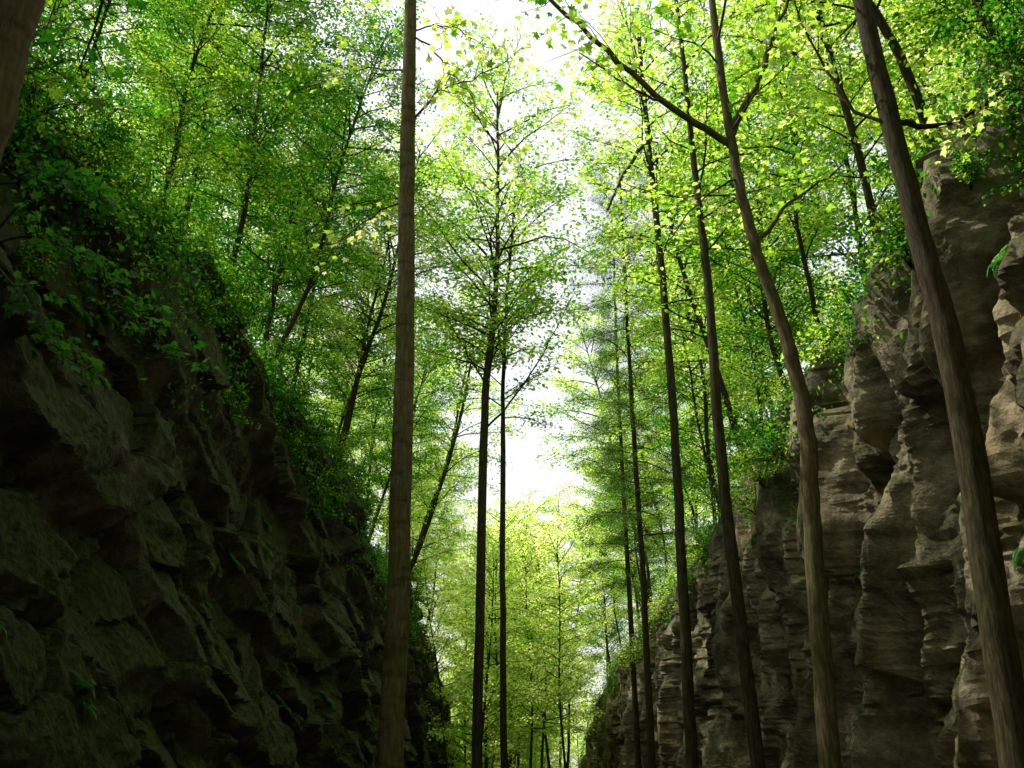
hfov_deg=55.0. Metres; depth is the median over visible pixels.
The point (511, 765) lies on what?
young beech tree
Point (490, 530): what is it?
young beech tree
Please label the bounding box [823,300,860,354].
shrub
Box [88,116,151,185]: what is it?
shrub
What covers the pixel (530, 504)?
young beech tree
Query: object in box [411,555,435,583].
shrub
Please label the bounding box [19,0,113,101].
shrub
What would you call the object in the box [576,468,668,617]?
beech tree
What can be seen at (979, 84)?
shrub
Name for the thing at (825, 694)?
maple tree
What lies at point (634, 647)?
shrub
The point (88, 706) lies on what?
fern
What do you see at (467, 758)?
young beech tree
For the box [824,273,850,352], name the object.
shrub
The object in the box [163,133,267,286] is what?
beech tree
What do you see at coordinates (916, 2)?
beech tree
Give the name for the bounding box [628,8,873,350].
beech tree
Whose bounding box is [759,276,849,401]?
beech tree
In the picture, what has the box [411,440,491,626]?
beech tree
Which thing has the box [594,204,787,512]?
beech tree
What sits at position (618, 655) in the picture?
shrub
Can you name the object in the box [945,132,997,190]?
shrub
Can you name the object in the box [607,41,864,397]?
beech tree
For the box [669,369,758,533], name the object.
beech tree
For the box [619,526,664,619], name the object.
beech tree
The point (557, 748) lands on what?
young beech tree
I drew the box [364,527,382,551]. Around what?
shrub
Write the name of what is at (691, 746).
ash tree
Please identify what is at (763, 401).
shrub
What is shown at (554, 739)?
young beech tree
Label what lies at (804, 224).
beech tree
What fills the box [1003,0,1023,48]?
shrub
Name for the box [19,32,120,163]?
shrub
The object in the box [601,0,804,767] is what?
ash tree
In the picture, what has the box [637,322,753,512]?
beech tree
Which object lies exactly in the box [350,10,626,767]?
sycamore tree
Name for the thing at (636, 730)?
larch tree
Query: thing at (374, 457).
beech tree
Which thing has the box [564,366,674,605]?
beech tree
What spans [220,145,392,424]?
beech tree
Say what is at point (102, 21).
beech tree
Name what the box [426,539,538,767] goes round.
young beech tree
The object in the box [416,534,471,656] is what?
beech tree
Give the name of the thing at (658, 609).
shrub
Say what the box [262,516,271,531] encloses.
fern
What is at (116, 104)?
beech tree
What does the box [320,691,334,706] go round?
fern
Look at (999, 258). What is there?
fern
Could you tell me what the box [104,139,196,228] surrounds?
shrub
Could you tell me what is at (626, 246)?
beech tree
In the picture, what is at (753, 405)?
beech tree
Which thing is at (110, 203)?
maple sapling
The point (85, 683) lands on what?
fern
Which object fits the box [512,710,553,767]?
young beech tree
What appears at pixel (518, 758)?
young beech tree
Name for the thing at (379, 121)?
beech tree
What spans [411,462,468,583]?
beech tree
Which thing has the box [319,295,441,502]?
beech tree
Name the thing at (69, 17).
beech tree
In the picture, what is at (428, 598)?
shrub
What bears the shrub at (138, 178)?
on the cliff at (138, 629)
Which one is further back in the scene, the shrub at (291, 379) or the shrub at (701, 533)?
the shrub at (701, 533)
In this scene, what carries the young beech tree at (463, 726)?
on the ground
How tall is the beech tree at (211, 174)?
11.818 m
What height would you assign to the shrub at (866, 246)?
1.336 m
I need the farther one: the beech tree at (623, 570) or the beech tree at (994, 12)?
the beech tree at (623, 570)
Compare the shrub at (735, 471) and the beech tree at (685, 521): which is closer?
the shrub at (735, 471)
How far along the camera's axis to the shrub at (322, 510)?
23.03 m
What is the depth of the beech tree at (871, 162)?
38.84 m
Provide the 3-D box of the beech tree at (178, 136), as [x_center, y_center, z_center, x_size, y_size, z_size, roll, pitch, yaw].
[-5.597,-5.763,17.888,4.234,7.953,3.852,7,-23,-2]
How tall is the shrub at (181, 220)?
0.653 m
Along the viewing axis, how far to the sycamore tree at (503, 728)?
27.40 m
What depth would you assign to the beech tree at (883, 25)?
15.59 m
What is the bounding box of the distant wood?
[443,650,611,767]
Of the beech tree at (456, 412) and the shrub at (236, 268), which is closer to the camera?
the shrub at (236, 268)
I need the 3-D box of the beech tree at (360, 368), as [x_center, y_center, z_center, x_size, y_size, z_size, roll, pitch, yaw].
[-3.706,-3.342,31.183,6.691,13.143,6.317,0,-24,1]
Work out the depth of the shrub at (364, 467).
28.86 m
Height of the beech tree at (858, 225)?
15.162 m
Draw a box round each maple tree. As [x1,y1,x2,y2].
[495,0,868,767]
[769,0,1023,767]
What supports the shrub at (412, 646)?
on the cliff at (138, 629)
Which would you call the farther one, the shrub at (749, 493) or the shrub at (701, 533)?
the shrub at (701, 533)
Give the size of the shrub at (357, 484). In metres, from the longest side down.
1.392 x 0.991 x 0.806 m
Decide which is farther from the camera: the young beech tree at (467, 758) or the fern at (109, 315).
the young beech tree at (467, 758)
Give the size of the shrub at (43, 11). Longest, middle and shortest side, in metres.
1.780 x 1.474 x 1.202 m
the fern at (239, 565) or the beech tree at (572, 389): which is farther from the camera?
the beech tree at (572, 389)
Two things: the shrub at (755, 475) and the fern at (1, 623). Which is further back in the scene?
the shrub at (755, 475)
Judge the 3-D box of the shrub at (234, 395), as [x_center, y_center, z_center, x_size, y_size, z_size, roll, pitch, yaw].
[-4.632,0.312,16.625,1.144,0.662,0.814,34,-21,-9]
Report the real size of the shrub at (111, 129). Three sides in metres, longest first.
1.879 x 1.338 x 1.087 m
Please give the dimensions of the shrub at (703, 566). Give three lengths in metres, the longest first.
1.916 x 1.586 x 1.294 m
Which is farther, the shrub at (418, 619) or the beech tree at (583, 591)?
the beech tree at (583, 591)
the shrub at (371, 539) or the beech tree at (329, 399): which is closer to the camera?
the shrub at (371, 539)
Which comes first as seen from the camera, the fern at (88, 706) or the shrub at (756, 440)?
the fern at (88, 706)
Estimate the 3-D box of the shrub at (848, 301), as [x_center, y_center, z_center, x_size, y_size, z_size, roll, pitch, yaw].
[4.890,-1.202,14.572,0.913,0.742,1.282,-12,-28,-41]
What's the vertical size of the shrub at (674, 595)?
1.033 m
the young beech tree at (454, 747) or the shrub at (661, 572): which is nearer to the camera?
the shrub at (661, 572)
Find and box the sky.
[32,0,986,767]
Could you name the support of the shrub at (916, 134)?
on the cliff at (908, 666)
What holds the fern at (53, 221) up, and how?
on the cliff at (138, 629)
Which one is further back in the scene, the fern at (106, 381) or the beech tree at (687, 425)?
the beech tree at (687, 425)
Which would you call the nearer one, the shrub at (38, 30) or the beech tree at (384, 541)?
the shrub at (38, 30)
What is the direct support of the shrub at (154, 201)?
on the cliff at (138, 629)
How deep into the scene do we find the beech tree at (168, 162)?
27.02 m
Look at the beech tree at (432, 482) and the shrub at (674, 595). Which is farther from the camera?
the beech tree at (432, 482)
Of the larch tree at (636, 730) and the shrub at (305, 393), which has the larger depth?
the larch tree at (636, 730)
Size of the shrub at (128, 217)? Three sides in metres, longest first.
2.083 x 1.483 x 1.205 m
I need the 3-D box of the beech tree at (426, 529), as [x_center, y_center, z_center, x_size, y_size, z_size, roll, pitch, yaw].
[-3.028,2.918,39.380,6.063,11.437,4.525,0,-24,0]
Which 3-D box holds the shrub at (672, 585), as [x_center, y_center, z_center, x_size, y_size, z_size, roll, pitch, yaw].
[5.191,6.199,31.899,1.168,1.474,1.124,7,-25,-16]
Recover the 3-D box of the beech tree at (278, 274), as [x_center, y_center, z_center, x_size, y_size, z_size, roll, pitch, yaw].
[-5.878,-4.812,27.550,5.834,12.332,5.838,13,-27,-10]
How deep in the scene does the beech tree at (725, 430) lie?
39.75 m
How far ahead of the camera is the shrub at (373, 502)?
31.59 m
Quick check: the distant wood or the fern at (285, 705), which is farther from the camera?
the distant wood
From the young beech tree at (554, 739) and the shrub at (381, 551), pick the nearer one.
the shrub at (381, 551)
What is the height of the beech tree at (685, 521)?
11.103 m
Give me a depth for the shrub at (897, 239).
11.14 m
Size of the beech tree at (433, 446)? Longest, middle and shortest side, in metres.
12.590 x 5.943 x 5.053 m
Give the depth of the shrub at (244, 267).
17.86 m
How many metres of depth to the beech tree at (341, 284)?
29.14 m
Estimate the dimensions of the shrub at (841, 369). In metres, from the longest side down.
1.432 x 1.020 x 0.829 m
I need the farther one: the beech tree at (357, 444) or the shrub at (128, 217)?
the beech tree at (357, 444)
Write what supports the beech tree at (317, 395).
on the hillside
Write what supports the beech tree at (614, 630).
on the cliff at (908, 666)
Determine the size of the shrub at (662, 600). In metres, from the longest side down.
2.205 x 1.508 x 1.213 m
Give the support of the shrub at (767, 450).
on the cliff at (908, 666)
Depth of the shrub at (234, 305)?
16.82 m
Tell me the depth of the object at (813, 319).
44.67 m
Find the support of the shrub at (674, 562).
on the cliff at (908, 666)
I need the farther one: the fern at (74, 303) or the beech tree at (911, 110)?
the beech tree at (911, 110)
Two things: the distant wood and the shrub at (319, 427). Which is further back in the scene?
the distant wood
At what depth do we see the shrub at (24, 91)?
9.41 m
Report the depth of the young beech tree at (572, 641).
51.53 m
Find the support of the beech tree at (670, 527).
on the hillside
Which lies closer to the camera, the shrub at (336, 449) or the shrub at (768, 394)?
the shrub at (768, 394)
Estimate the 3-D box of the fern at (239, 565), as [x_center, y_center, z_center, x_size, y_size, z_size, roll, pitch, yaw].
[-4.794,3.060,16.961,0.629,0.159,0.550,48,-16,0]
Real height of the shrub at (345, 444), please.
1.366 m
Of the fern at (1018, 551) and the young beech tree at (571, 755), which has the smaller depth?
the fern at (1018, 551)
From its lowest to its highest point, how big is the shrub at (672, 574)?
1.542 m
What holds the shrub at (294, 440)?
on the cliff at (138, 629)
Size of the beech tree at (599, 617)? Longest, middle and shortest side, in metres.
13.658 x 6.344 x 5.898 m
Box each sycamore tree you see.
[0,0,149,162]
[286,0,555,767]
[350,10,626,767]
[420,126,597,767]
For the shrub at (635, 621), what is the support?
on the cliff at (908, 666)
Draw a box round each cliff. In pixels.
[0,91,466,767]
[578,30,1023,767]
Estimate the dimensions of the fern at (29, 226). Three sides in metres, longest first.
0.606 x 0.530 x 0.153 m
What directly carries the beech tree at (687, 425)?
on the cliff at (908, 666)
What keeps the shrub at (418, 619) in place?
on the cliff at (138, 629)
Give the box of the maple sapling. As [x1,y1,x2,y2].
[0,152,208,394]
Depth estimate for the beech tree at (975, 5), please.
13.24 m
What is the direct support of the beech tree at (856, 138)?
on the cliff at (908, 666)
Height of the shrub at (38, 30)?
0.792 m
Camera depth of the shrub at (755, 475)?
16.95 m
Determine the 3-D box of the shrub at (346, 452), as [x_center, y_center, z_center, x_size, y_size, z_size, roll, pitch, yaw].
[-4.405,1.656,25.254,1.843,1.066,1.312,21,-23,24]
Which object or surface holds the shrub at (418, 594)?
on the cliff at (138, 629)
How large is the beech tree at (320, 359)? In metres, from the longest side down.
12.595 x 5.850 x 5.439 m
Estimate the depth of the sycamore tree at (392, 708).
13.65 m
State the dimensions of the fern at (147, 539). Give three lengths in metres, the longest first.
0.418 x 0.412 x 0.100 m
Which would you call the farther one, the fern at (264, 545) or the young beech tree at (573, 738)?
the young beech tree at (573, 738)
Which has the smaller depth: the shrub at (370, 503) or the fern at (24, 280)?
the fern at (24, 280)
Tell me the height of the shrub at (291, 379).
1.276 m
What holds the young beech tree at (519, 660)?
on the ground
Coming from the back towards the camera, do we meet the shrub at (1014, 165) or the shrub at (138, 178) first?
the shrub at (138, 178)
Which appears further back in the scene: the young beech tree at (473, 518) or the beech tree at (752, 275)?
the young beech tree at (473, 518)
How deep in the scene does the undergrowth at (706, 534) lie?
12.90 m
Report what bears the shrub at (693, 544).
on the cliff at (908, 666)
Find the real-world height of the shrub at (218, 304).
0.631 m
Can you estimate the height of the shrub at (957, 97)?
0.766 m
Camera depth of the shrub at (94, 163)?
11.16 m
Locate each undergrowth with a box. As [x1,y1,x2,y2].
[0,30,431,671]
[576,0,1023,767]
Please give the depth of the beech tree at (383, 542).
66.00 m
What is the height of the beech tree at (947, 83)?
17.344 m
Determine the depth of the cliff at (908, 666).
12.02 m
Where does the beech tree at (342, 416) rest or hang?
on the cliff at (138, 629)
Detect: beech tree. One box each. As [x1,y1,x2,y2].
[33,0,144,115]
[35,0,205,169]
[43,0,91,42]
[86,0,307,237]
[86,0,330,219]
[86,50,232,243]
[91,1,248,248]
[114,0,323,243]
[151,0,374,275]
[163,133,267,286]
[172,103,304,335]
[177,60,391,372]
[186,28,397,370]
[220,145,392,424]
[227,90,415,383]
[246,0,442,362]
[258,254,374,431]
[283,292,389,447]
[284,338,354,461]
[291,91,489,458]
[302,148,462,455]
[303,337,386,493]
[307,227,440,460]
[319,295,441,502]
[321,390,375,543]
[332,395,419,540]
[349,322,470,538]
[349,397,424,562]
[351,298,468,499]
[361,374,457,549]
[369,327,510,570]
[372,523,415,570]
[373,415,462,535]
[374,444,465,577]
[385,505,498,767]
[388,465,453,581]
[389,280,536,559]
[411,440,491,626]
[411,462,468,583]
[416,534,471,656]
[418,539,467,625]
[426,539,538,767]
[427,530,551,767]
[427,553,517,764]
[430,524,546,767]
[436,538,494,721]
[438,501,533,717]
[439,657,460,741]
[440,499,570,767]
[445,587,517,767]
[448,535,581,767]
[450,642,496,767]
[453,522,565,765]
[459,648,555,766]
[461,660,514,767]
[463,720,492,765]
[466,499,574,766]
[468,486,562,750]
[469,500,605,767]
[484,519,587,765]
[484,526,593,767]
[495,515,611,767]
[505,481,611,767]
[505,516,604,767]
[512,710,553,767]
[512,730,536,767]
[512,732,540,767]
[514,544,592,767]
[521,655,579,767]
[528,291,670,624]
[528,495,626,767]
[528,707,561,767]
[535,721,566,767]
[552,0,766,467]
[553,491,637,663]
[553,672,598,765]
[558,527,628,667]
[560,404,662,635]
[562,746,577,767]
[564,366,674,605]
[566,519,636,681]
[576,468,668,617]
[576,527,639,649]
[586,441,673,615]
[588,374,702,588]
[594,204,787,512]
[594,484,674,619]
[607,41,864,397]
[612,162,840,448]
[614,265,771,524]
[614,326,731,556]
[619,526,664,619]
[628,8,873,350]
[629,454,702,591]
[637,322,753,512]
[641,340,740,554]
[644,67,852,444]
[646,429,737,559]
[654,0,964,253]
[654,166,822,435]
[669,0,894,343]
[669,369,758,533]
[684,292,803,495]
[687,0,940,371]
[718,0,935,142]
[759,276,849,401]
[766,0,1011,195]
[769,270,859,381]
[823,0,1018,138]
[826,143,897,319]
[860,0,1014,161]
[885,0,1019,80]
[894,3,998,131]
[903,0,943,16]
[938,0,1010,29]
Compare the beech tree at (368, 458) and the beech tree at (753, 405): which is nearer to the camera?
the beech tree at (753, 405)
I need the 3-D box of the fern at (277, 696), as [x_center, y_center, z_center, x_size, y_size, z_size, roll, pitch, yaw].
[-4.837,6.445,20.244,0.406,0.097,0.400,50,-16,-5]
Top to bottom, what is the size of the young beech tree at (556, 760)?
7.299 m
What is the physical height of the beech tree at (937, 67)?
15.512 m
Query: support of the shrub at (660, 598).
on the cliff at (908, 666)
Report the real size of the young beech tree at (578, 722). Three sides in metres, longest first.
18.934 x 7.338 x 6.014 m
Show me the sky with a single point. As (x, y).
(524, 475)
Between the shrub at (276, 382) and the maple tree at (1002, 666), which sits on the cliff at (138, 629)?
the shrub at (276, 382)
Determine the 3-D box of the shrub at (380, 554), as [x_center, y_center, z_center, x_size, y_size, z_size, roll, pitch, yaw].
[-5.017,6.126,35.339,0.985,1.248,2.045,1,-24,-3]
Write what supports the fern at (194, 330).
on the cliff at (138, 629)
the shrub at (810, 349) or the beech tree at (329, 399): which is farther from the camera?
the beech tree at (329, 399)
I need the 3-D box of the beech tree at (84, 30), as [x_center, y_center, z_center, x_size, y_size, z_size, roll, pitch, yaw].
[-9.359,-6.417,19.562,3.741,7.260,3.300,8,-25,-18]
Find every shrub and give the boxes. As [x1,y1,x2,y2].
[0,66,100,208]
[7,210,71,280]
[10,62,88,145]
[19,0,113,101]
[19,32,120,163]
[19,39,45,98]
[22,38,132,161]
[26,24,49,77]
[26,64,55,100]
[37,36,162,172]
[40,2,66,68]
[44,115,144,207]
[50,138,190,253]
[73,89,168,182]
[80,114,120,171]
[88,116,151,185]
[95,203,173,289]
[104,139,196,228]
[111,175,220,259]
[113,161,150,195]
[128,183,203,255]
[137,188,177,217]
[158,204,198,245]
[178,227,226,263]
[192,281,239,325]
[207,233,250,291]
[208,219,280,309]
[217,289,246,323]
[220,386,260,431]
[222,268,266,343]
[252,335,276,381]
[257,328,309,388]
[260,355,301,405]
[277,418,328,466]
[280,363,313,418]
[280,373,330,411]
[300,407,350,441]
[300,449,359,508]
[300,466,352,524]
[316,432,371,476]
[322,436,356,462]
[324,422,360,466]
[341,444,389,492]
[346,466,374,498]
[353,472,388,526]
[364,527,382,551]
[365,492,381,518]
[372,538,382,559]
[377,535,386,575]
[408,626,424,654]
[409,603,429,631]
[409,603,431,628]
[410,566,423,583]
[410,576,436,606]
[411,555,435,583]
[411,578,431,605]
[603,674,619,694]
[607,640,621,666]
[611,616,650,670]
[614,611,653,658]
[622,607,655,629]
[639,566,676,610]
[647,588,666,611]
[647,601,662,619]
[648,556,674,590]
[650,584,667,611]
[651,547,702,573]
[653,556,676,598]
[662,542,696,578]
[663,553,690,577]
[667,514,720,555]
[669,578,677,610]
[671,510,708,562]
[674,531,705,560]
[675,565,700,589]
[686,523,714,577]
[707,451,746,498]
[709,440,788,488]
[712,387,789,447]
[712,472,756,516]
[716,409,769,470]
[725,408,789,472]
[728,410,754,469]
[731,483,756,529]
[745,379,788,443]
[746,372,793,404]
[776,260,852,368]
[809,275,864,341]
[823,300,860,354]
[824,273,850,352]
[825,310,873,361]
[830,340,845,387]
[844,172,931,274]
[847,214,898,292]
[862,116,949,224]
[912,129,944,156]
[921,77,967,137]
[929,0,1023,85]
[940,27,1023,125]
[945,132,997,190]
[965,19,1023,134]
[979,119,1023,206]
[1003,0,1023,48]
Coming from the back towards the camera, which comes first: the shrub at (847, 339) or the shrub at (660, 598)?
the shrub at (660, 598)
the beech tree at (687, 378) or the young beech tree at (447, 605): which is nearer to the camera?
the beech tree at (687, 378)
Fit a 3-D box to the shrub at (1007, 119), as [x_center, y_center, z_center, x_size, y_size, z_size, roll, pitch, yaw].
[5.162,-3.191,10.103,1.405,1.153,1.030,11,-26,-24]
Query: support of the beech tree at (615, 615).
on the cliff at (908, 666)
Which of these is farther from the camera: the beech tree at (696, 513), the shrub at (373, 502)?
the beech tree at (696, 513)
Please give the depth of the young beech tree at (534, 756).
56.13 m
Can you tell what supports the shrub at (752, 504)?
on the cliff at (908, 666)
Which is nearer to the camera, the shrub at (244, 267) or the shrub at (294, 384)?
the shrub at (244, 267)
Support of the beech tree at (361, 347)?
on the cliff at (138, 629)
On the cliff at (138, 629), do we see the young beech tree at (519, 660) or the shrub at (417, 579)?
the shrub at (417, 579)
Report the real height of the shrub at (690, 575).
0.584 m
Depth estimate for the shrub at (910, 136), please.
11.70 m
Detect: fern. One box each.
[0,622,6,637]
[12,265,41,306]
[17,212,44,243]
[45,213,65,236]
[64,293,83,318]
[70,669,96,697]
[75,298,92,327]
[83,699,96,722]
[95,300,118,327]
[99,373,110,386]
[144,534,152,545]
[187,318,202,340]
[202,555,216,572]
[226,549,244,575]
[257,536,272,555]
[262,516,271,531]
[271,691,282,702]
[279,700,289,711]
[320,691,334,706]
[987,236,1017,276]
[1012,545,1023,571]
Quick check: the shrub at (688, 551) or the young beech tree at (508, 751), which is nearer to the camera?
the shrub at (688, 551)
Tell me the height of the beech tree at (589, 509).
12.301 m
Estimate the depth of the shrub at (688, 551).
25.88 m
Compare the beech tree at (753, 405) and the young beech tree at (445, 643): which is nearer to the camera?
the beech tree at (753, 405)
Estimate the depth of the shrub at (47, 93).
10.13 m
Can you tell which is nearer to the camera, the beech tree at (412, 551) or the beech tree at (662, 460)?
the beech tree at (662, 460)
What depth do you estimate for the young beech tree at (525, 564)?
47.53 m
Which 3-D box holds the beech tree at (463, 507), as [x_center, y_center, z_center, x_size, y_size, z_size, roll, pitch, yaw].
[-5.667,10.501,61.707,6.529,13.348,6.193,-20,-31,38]
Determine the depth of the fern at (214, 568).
15.20 m
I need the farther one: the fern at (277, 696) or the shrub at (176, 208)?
the fern at (277, 696)
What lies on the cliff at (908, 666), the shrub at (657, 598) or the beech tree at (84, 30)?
the shrub at (657, 598)
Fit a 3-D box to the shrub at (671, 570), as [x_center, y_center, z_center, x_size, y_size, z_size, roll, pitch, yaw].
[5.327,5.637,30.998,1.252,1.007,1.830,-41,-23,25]
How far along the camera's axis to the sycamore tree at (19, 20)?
5.13 m
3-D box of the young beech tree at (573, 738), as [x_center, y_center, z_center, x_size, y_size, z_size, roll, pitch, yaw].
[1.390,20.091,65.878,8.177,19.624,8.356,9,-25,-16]
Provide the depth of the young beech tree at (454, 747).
55.88 m
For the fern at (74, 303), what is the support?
on the cliff at (138, 629)
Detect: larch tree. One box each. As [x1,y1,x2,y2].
[559,136,715,767]
[561,198,684,767]
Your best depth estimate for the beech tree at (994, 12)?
23.80 m
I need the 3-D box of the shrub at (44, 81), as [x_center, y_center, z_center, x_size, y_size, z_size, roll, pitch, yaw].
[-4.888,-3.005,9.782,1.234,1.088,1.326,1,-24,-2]
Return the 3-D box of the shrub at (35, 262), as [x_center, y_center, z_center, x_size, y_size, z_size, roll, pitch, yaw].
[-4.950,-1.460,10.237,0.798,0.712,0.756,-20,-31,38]
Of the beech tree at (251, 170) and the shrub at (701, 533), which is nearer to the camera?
the beech tree at (251, 170)
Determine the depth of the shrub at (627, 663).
33.61 m
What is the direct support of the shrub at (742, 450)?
on the cliff at (908, 666)
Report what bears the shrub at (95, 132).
on the cliff at (138, 629)
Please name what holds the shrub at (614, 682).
on the cliff at (908, 666)
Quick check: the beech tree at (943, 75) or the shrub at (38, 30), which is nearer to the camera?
the shrub at (38, 30)
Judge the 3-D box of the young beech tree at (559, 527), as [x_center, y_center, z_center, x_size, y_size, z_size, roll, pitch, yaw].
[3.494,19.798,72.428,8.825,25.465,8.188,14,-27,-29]
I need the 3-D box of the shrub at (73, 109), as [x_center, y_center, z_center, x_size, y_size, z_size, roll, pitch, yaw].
[-5.093,-3.238,11.300,1.360,1.190,1.460,0,-24,1]
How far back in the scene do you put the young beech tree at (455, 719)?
58.77 m
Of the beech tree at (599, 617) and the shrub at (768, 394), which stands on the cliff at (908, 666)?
the shrub at (768, 394)
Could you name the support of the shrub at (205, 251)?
on the cliff at (138, 629)
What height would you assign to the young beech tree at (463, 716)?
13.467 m
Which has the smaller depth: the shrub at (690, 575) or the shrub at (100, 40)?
the shrub at (100, 40)
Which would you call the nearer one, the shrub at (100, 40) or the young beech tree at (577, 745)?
the shrub at (100, 40)
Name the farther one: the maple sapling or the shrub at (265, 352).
the shrub at (265, 352)
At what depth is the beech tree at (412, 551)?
50.75 m
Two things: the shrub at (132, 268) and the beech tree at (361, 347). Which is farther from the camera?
the beech tree at (361, 347)
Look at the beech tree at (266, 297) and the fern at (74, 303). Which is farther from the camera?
the beech tree at (266, 297)
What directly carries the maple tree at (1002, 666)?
on the ground
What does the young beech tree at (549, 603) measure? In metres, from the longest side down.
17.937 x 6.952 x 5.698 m
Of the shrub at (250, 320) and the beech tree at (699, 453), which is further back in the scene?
the beech tree at (699, 453)
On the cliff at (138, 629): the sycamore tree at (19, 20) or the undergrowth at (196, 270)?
the undergrowth at (196, 270)
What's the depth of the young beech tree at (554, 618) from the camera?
44.53 m
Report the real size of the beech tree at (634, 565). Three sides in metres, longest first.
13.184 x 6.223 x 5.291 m
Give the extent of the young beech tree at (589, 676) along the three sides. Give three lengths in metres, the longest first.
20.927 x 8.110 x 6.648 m
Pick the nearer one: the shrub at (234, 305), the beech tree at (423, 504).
the shrub at (234, 305)
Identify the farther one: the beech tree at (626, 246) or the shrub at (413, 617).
the shrub at (413, 617)
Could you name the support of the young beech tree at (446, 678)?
on the ground
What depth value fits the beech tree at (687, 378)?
36.47 m
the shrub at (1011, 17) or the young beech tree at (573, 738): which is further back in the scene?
the young beech tree at (573, 738)
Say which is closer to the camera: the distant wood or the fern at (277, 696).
the fern at (277, 696)
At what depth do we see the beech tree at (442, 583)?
61.19 m
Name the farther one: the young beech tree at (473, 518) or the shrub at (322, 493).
the young beech tree at (473, 518)
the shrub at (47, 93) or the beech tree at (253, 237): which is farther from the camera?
the beech tree at (253, 237)
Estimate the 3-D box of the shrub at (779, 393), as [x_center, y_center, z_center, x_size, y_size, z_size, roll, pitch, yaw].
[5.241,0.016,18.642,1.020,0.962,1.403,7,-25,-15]
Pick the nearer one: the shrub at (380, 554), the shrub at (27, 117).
the shrub at (27, 117)
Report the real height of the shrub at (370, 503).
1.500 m
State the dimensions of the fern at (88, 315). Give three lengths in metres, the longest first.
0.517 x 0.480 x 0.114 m
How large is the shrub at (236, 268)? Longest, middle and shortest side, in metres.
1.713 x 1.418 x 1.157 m
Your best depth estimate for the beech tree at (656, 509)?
39.11 m
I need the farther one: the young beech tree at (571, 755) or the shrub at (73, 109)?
the young beech tree at (571, 755)
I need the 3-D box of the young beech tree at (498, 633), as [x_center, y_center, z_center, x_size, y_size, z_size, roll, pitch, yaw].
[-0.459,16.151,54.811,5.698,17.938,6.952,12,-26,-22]
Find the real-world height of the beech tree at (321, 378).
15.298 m
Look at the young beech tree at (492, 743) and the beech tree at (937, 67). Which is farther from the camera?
the young beech tree at (492, 743)
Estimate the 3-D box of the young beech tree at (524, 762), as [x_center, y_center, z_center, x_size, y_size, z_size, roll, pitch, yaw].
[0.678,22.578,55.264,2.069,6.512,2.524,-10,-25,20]
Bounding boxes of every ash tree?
[563,0,760,767]
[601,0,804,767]
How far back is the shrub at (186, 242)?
13.50 m
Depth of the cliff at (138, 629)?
13.70 m
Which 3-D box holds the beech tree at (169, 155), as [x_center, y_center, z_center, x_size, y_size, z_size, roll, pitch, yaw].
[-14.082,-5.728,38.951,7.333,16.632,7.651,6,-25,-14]
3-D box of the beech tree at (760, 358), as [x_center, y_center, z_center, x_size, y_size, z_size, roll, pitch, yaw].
[8.427,-3.364,33.547,6.890,16.715,7.473,20,-31,-37]

